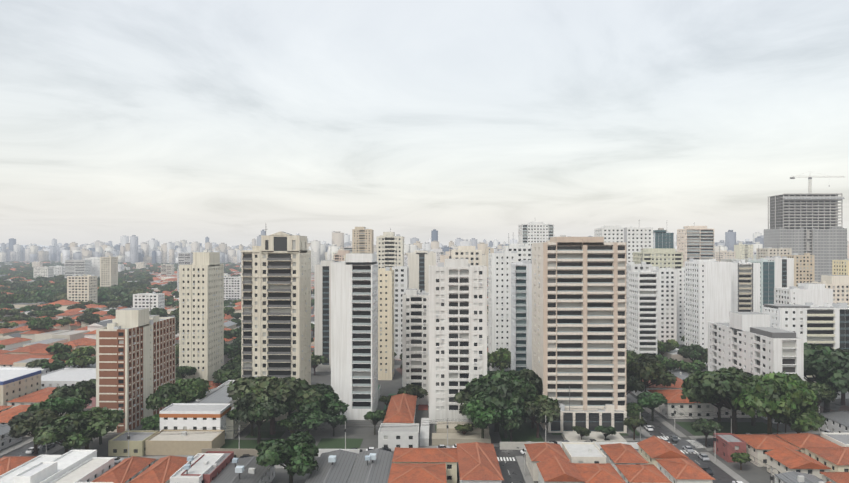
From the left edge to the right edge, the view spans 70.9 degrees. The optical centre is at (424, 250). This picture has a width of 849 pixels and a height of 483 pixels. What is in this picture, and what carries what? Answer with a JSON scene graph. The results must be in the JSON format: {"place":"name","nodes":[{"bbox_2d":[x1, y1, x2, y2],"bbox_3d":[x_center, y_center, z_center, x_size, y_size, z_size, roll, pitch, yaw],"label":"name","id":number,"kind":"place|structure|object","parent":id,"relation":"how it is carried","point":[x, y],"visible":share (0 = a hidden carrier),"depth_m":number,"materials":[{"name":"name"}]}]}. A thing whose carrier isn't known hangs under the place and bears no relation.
{"place":"outdoors","nodes":[
{"label":"outdoors","id":0,"kind":"place"},
{"bbox_2d":[0,392,823,482],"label":"street","id":1,"kind":"structure","parent":0,"point":[511,463],"depth_m":185.70,"materials":[{"name":"grey asphalt"}]},
{"bbox_2d":[0,261,848,482],"bbox_3d":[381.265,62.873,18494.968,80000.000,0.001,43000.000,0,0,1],"label":"ground","id":2,"kind":"structure","parent":0,"point":[749,472],"depth_m":206.17,"materials":[{"name":"grey concrete"}]},
{"bbox_2d":[32,261,42,266],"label":"building","id":3,"kind":"structure","parent":2,"relation":"on","point":[37,263],"depth_m":1737.82,"materials":[{"name":"white concrete"}]},
{"bbox_2d":[34,266,53,277],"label":"building","id":4,"kind":"structure","parent":2,"relation":"on","point":[45,271],"depth_m":1172.87,"materials":[{"name":"white concrete"}]},
{"bbox_2d":[49,265,64,275],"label":"building","id":5,"kind":"structure","parent":2,"relation":"on","point":[59,270],"depth_m":1231.56,"materials":[{"name":"white concrete"}]},
{"bbox_2d":[65,259,91,278],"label":"apartment building","id":6,"kind":"structure","parent":2,"relation":"on","point":[77,267],"depth_m":1113.76,"materials":[{"name":"white concrete"}]},
{"bbox_2d":[67,274,96,302],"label":"apartment building","id":7,"kind":"structure","parent":2,"relation":"on","point":[80,287],"depth_m":626.13,"materials":[{"name":"beige concrete"}]},
{"bbox_2d":[85,257,99,277],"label":"apartment building","id":8,"kind":"structure","parent":2,"relation":"on","point":[95,266],"depth_m":1142.35,"materials":[{"name":"white concrete"}]},
{"bbox_2d":[100,256,117,287],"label":"building","id":9,"kind":"structure","parent":2,"relation":"on","point":[108,271],"depth_m":808.38,"materials":[{"name":"beige concrete"}]},
{"bbox_2d":[118,264,123,271],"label":"building","id":10,"kind":"structure","parent":2,"relation":"on","point":[120,267],"depth_m":1516.49,"materials":[{"name":"white concrete"}]},
{"bbox_2d":[96,298,174,432],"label":"building","id":11,"kind":"structure","parent":2,"relation":"on","point":[135,358],"depth_m":212.48,"materials":[{"name":"brick"}]},
{"bbox_2d":[136,262,145,268],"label":"building","id":12,"kind":"structure","parent":2,"relation":"on","point":[139,265],"depth_m":1819.41,"materials":[{"name":"white concrete"}]},
{"bbox_2d":[133,292,164,310],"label":"apartment building","id":13,"kind":"structure","parent":2,"relation":"on","point":[141,300],"depth_m":554.91,"materials":[{"name":"white concrete"}]},
{"bbox_2d":[161,264,173,275],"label":"apartment building","id":14,"kind":"structure","parent":2,"relation":"on","point":[167,269],"depth_m":1380.09,"materials":[{"name":"white concrete"}]},
{"bbox_2d":[177,269,178,298],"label":"building","id":15,"kind":"structure","parent":2,"relation":"on","point":[177,280],"depth_m":748.04,"materials":[{"name":"white concrete"}]},
{"bbox_2d":[178,252,192,268],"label":"apartment building","id":16,"kind":"structure","parent":2,"relation":"on","point":[186,258],"depth_m":1119.08,"materials":[{"name":"white concrete"}]},
{"bbox_2d":[179,249,223,380],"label":"building","id":17,"kind":"structure","parent":2,"relation":"on","point":[201,313],"depth_m":281.35,"materials":[{"name":"beige concrete"}]},
{"bbox_2d":[224,276,240,299],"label":"apartment building","id":18,"kind":"structure","parent":2,"relation":"on","point":[232,287],"depth_m":684.99,"materials":[{"name":"white concrete"}]},
{"bbox_2d":[240,229,310,420],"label":"building","id":19,"kind":"structure","parent":2,"relation":"on","point":[275,276],"depth_m":220.26,"materials":[{"name":"beige concrete"}]},
{"bbox_2d":[315,260,334,371],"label":"apartment building","id":20,"kind":"structure","parent":2,"relation":"on","point":[323,307],"depth_m":310.11,"materials":[{"name":"white glass"}]},
{"bbox_2d":[334,250,349,261],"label":"building","id":21,"kind":"structure","parent":2,"relation":"on","point":[339,255],"depth_m":625.13,"materials":[{"name":"beige concrete"}]},
{"bbox_2d":[0,262,691,366],"bbox_3d":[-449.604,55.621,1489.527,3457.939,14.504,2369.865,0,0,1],"label":"rise field","id":22,"kind":"structure","parent":2,"relation":"on","point":[37,340],"depth_m":420.72,"materials":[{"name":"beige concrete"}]},
{"bbox_2d":[344,246,351,252],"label":"building","id":23,"kind":"structure","parent":2,"relation":"on","point":[348,248],"depth_m":772.41,"materials":[{"name":"white concrete"}]},
{"bbox_2d":[0,260,707,374],"bbox_3d":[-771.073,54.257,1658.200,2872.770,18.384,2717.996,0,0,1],"label":"field trees","id":24,"kind":"object","parent":2,"relation":"on","point":[123,291],"visible":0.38,"depth_m":536.16,"materials":[{"name":"green plant"}]},
{"bbox_2d":[331,253,377,419],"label":"building","id":25,"kind":"structure","parent":2,"relation":"on","point":[354,330],"depth_m":221.62,"materials":[{"name":"white concrete"}]},
{"bbox_2d":[352,227,373,252],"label":"apartment building","id":26,"kind":"structure","parent":2,"relation":"on","point":[362,239],"depth_m":700.73,"materials":[{"name":"beige concrete"}]},
{"bbox_2d":[378,267,394,379],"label":"apartment building","id":27,"kind":"structure","parent":2,"relation":"on","point":[386,315],"depth_m":289.38,"materials":[{"name":"beige concrete"}]},
{"bbox_2d":[376,228,403,269],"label":"apartment building","id":28,"kind":"structure","parent":2,"relation":"on","point":[390,248],"depth_m":420.65,"materials":[{"name":"beige concrete"}]},
{"bbox_2d":[392,266,408,359],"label":"apartment building","id":29,"kind":"structure","parent":2,"relation":"on","point":[401,279],"depth_m":344.32,"materials":[{"name":"white concrete"}]},
{"bbox_2d":[404,255,407,265],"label":"building","id":30,"kind":"structure","parent":2,"relation":"on","point":[405,260],"depth_m":1503.90,"materials":[{"name":"white concrete"}]},
{"bbox_2d":[402,289,428,404],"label":"apartment building","id":31,"kind":"structure","parent":2,"relation":"on","point":[415,337],"depth_m":243.11,"materials":[{"name":"white concrete"}]},
{"bbox_2d":[408,250,436,291],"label":"apartment building","id":32,"kind":"structure","parent":2,"relation":"on","point":[420,262],"depth_m":379.08,"materials":[{"name":"white concrete"}]},
{"bbox_2d":[0,385,847,482],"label":"utility poles","id":33,"kind":"object","parent":2,"relation":"on","point":[545,419],"visible":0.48,"depth_m":186.67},
{"bbox_2d":[0,354,848,482],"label":"low-rise buildings","id":34,"kind":"structure","parent":2,"relation":"on","point":[823,457],"depth_m":169.13,"materials":[{"name":"orange tile"}]},
{"bbox_2d":[0,228,848,271],"bbox_3d":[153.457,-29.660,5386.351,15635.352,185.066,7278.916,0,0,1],"label":"city","id":35,"kind":"object","parent":2,"relation":"on","point":[152,250],"visible":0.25,"depth_m":2580.02},
{"bbox_2d":[8,329,848,482],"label":"trees","id":36,"kind":"object","parent":2,"relation":"on","point":[510,397],"visible":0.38,"depth_m":197.78,"materials":[{"name":"green plant"}]},
{"bbox_2d":[26,415,833,482],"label":"cars","id":37,"kind":"object","parent":2,"relation":"on","point":[523,451],"visible":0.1,"depth_m":185.82,"materials":[{"name":"white metal"}]},
{"bbox_2d":[433,249,443,262],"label":"building","id":38,"kind":"structure","parent":2,"relation":"on","point":[438,252],"depth_m":833.31,"materials":[{"name":"white concrete"}]},
{"bbox_2d":[440,251,449,264],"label":"building","id":39,"kind":"structure","parent":2,"relation":"on","point":[445,256],"depth_m":623.83,"materials":[{"name":"beige concrete"}]},
{"bbox_2d":[428,247,487,423],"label":"building","id":40,"kind":"structure","parent":2,"relation":"on","point":[457,327],"depth_m":216.82,"materials":[{"name":"white concrete"}]},
{"bbox_2d":[451,246,481,265],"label":"apartment building","id":41,"kind":"structure","parent":2,"relation":"on","point":[472,255],"depth_m":333.55,"materials":[{"name":"beige concrete"}]},
{"bbox_2d":[485,247,493,276],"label":"building","id":42,"kind":"structure","parent":2,"relation":"on","point":[489,250],"depth_m":1406.26,"materials":[{"name":"beige concrete"}]},
{"bbox_2d":[488,251,517,371],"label":"apartment building","id":43,"kind":"structure","parent":2,"relation":"on","point":[499,299],"depth_m":298.20,"materials":[{"name":"white concrete"}]},
{"bbox_2d":[502,244,531,261],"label":"apartment building","id":44,"kind":"structure","parent":2,"relation":"on","point":[524,252],"depth_m":342.88,"materials":[{"name":"white concrete"}]},
{"bbox_2d":[511,259,531,370],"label":"apartment building","id":45,"kind":"structure","parent":2,"relation":"on","point":[521,315],"depth_m":261.25,"materials":[{"name":"concrete"}]},
{"bbox_2d":[518,222,553,245],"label":"apartment building","id":46,"kind":"structure","parent":2,"relation":"on","point":[530,233],"depth_m":556.98,"materials":[{"name":"white concrete"}]},
{"bbox_2d":[532,237,625,429],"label":"building","id":47,"kind":"structure","parent":2,"relation":"on","point":[579,316],"depth_m":209.80,"materials":[{"name":"beige concrete"}]},
{"bbox_2d":[546,386,626,432],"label":"entrance portico","id":48,"kind":"object","parent":2,"relation":"on","point":[568,420],"visible":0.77,"depth_m":205.88,"materials":[{"name":"grey concrete"}]},
{"bbox_2d":[594,226,652,263],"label":"apartment building","id":49,"kind":"structure","parent":2,"relation":"on","point":[635,239],"depth_m":445.84,"materials":[{"name":"white concrete"}]},
{"bbox_2d":[626,249,651,349],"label":"apartment building","id":50,"kind":"structure","parent":2,"relation":"on","point":[631,266],"depth_m":333.17,"materials":[{"name":"white concrete"}]},
{"bbox_2d":[628,257,656,354],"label":"apartment building","id":51,"kind":"structure","parent":2,"relation":"on","point":[642,311],"depth_m":297.65,"materials":[{"name":"white concrete"}]},
{"bbox_2d":[633,248,682,268],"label":"apartment building","id":52,"kind":"structure","parent":2,"relation":"on","point":[665,257],"depth_m":411.90,"materials":[{"name":"beige concrete"}]},
{"bbox_2d":[653,230,673,247],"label":"office building","id":53,"kind":"structure","parent":2,"relation":"on","point":[663,238],"depth_m":514.77,"materials":[{"name":"glass"}]},
{"bbox_2d":[652,266,676,341],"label":"apartment building","id":54,"kind":"structure","parent":2,"relation":"on","point":[666,303],"depth_m":380.80,"materials":[{"name":"white concrete"}]},
{"bbox_2d":[671,267,684,343],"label":"apartment building","id":55,"kind":"structure","parent":2,"relation":"on","point":[680,303],"depth_m":400.42,"materials":[{"name":"white concrete"}]},
{"bbox_2d":[677,223,713,266],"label":"apartment building","id":56,"kind":"structure","parent":2,"relation":"on","point":[695,242],"depth_m":561.30,"materials":[{"name":"beige concrete"}]},
{"bbox_2d":[685,246,730,362],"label":"apartment building","id":57,"kind":"structure","parent":2,"relation":"on","point":[707,290],"depth_m":332.71,"materials":[{"name":"white concrete"}]},
{"bbox_2d":[714,246,720,258],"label":"building","id":58,"kind":"structure","parent":2,"relation":"on","point":[716,248],"depth_m":978.06,"materials":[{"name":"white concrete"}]},
{"bbox_2d":[715,250,735,260],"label":"building","id":59,"kind":"structure","parent":2,"relation":"on","point":[727,254],"depth_m":748.36,"materials":[{"name":"beige concrete"}]},
{"bbox_2d":[721,258,756,261],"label":"building","id":60,"kind":"structure","parent":2,"relation":"on","point":[729,260],"depth_m":563.63,"materials":[{"name":"white concrete"}]},
{"bbox_2d":[734,244,752,258],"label":"apartment building","id":61,"kind":"structure","parent":2,"relation":"on","point":[744,251],"depth_m":1195.67,"materials":[{"name":"beige concrete"}]},
{"bbox_2d":[731,260,759,312],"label":"apartment building","id":62,"kind":"structure","parent":2,"relation":"on","point":[745,286],"depth_m":342.25,"materials":[{"name":"white concrete"}]},
{"bbox_2d":[748,258,774,312],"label":"apartment building","id":63,"kind":"structure","parent":2,"relation":"on","point":[767,276],"depth_m":394.32,"materials":[{"name":"glass"}]},
{"bbox_2d":[756,247,791,258],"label":"apartment building","id":64,"kind":"structure","parent":2,"relation":"on","point":[765,252],"depth_m":552.35,"materials":[{"name":"beige concrete"}]},
{"bbox_2d":[763,256,793,286],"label":"apartment building","id":65,"kind":"structure","parent":2,"relation":"on","point":[784,271],"depth_m":418.78,"materials":[{"name":"white concrete"}]},
{"bbox_2d":[780,253,814,286],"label":"apartment building","id":66,"kind":"structure","parent":2,"relation":"on","point":[804,267],"depth_m":492.55,"materials":[{"name":"beige concrete"}]},
{"bbox_2d":[774,276,832,304],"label":"building","id":67,"kind":"structure","parent":2,"relation":"on","point":[813,293],"depth_m":324.75,"materials":[{"name":"white concrete"}]},
{"bbox_2d":[764,172,846,281],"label":"construction tower","id":68,"kind":"structure","parent":2,"relation":"on","point":[801,223],"depth_m":630.54,"materials":[{"name":"grey concrete"}]},
{"bbox_2d":[762,302,848,398],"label":"building","id":69,"kind":"structure","parent":2,"relation":"on","point":[826,324],"depth_m":253.73,"materials":[{"name":"white concrete"}]},
{"bbox_2d":[804,275,848,304],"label":"apartment building","id":70,"kind":"structure","parent":2,"relation":"on","point":[838,285],"depth_m":393.56,"materials":[{"name":"white concrete"}]},
{"bbox_2d":[832,259,848,274],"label":"apartment building","id":71,"kind":"structure","parent":2,"relation":"on","point":[840,267],"depth_m":470.31,"materials":[{"name":"beige concrete"}]},
{"bbox_2d":[0,0,848,246],"label":"sky","id":72,"kind":"structure","parent":0,"point":[227,122],"materials":[{"name":"white"}]},
{"bbox_2d":[708,312,803,422],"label":"building","id":73,"kind":"structure","parent":0,"point":[754,343],"depth_m":234.64,"materials":[{"name":"white concrete"}]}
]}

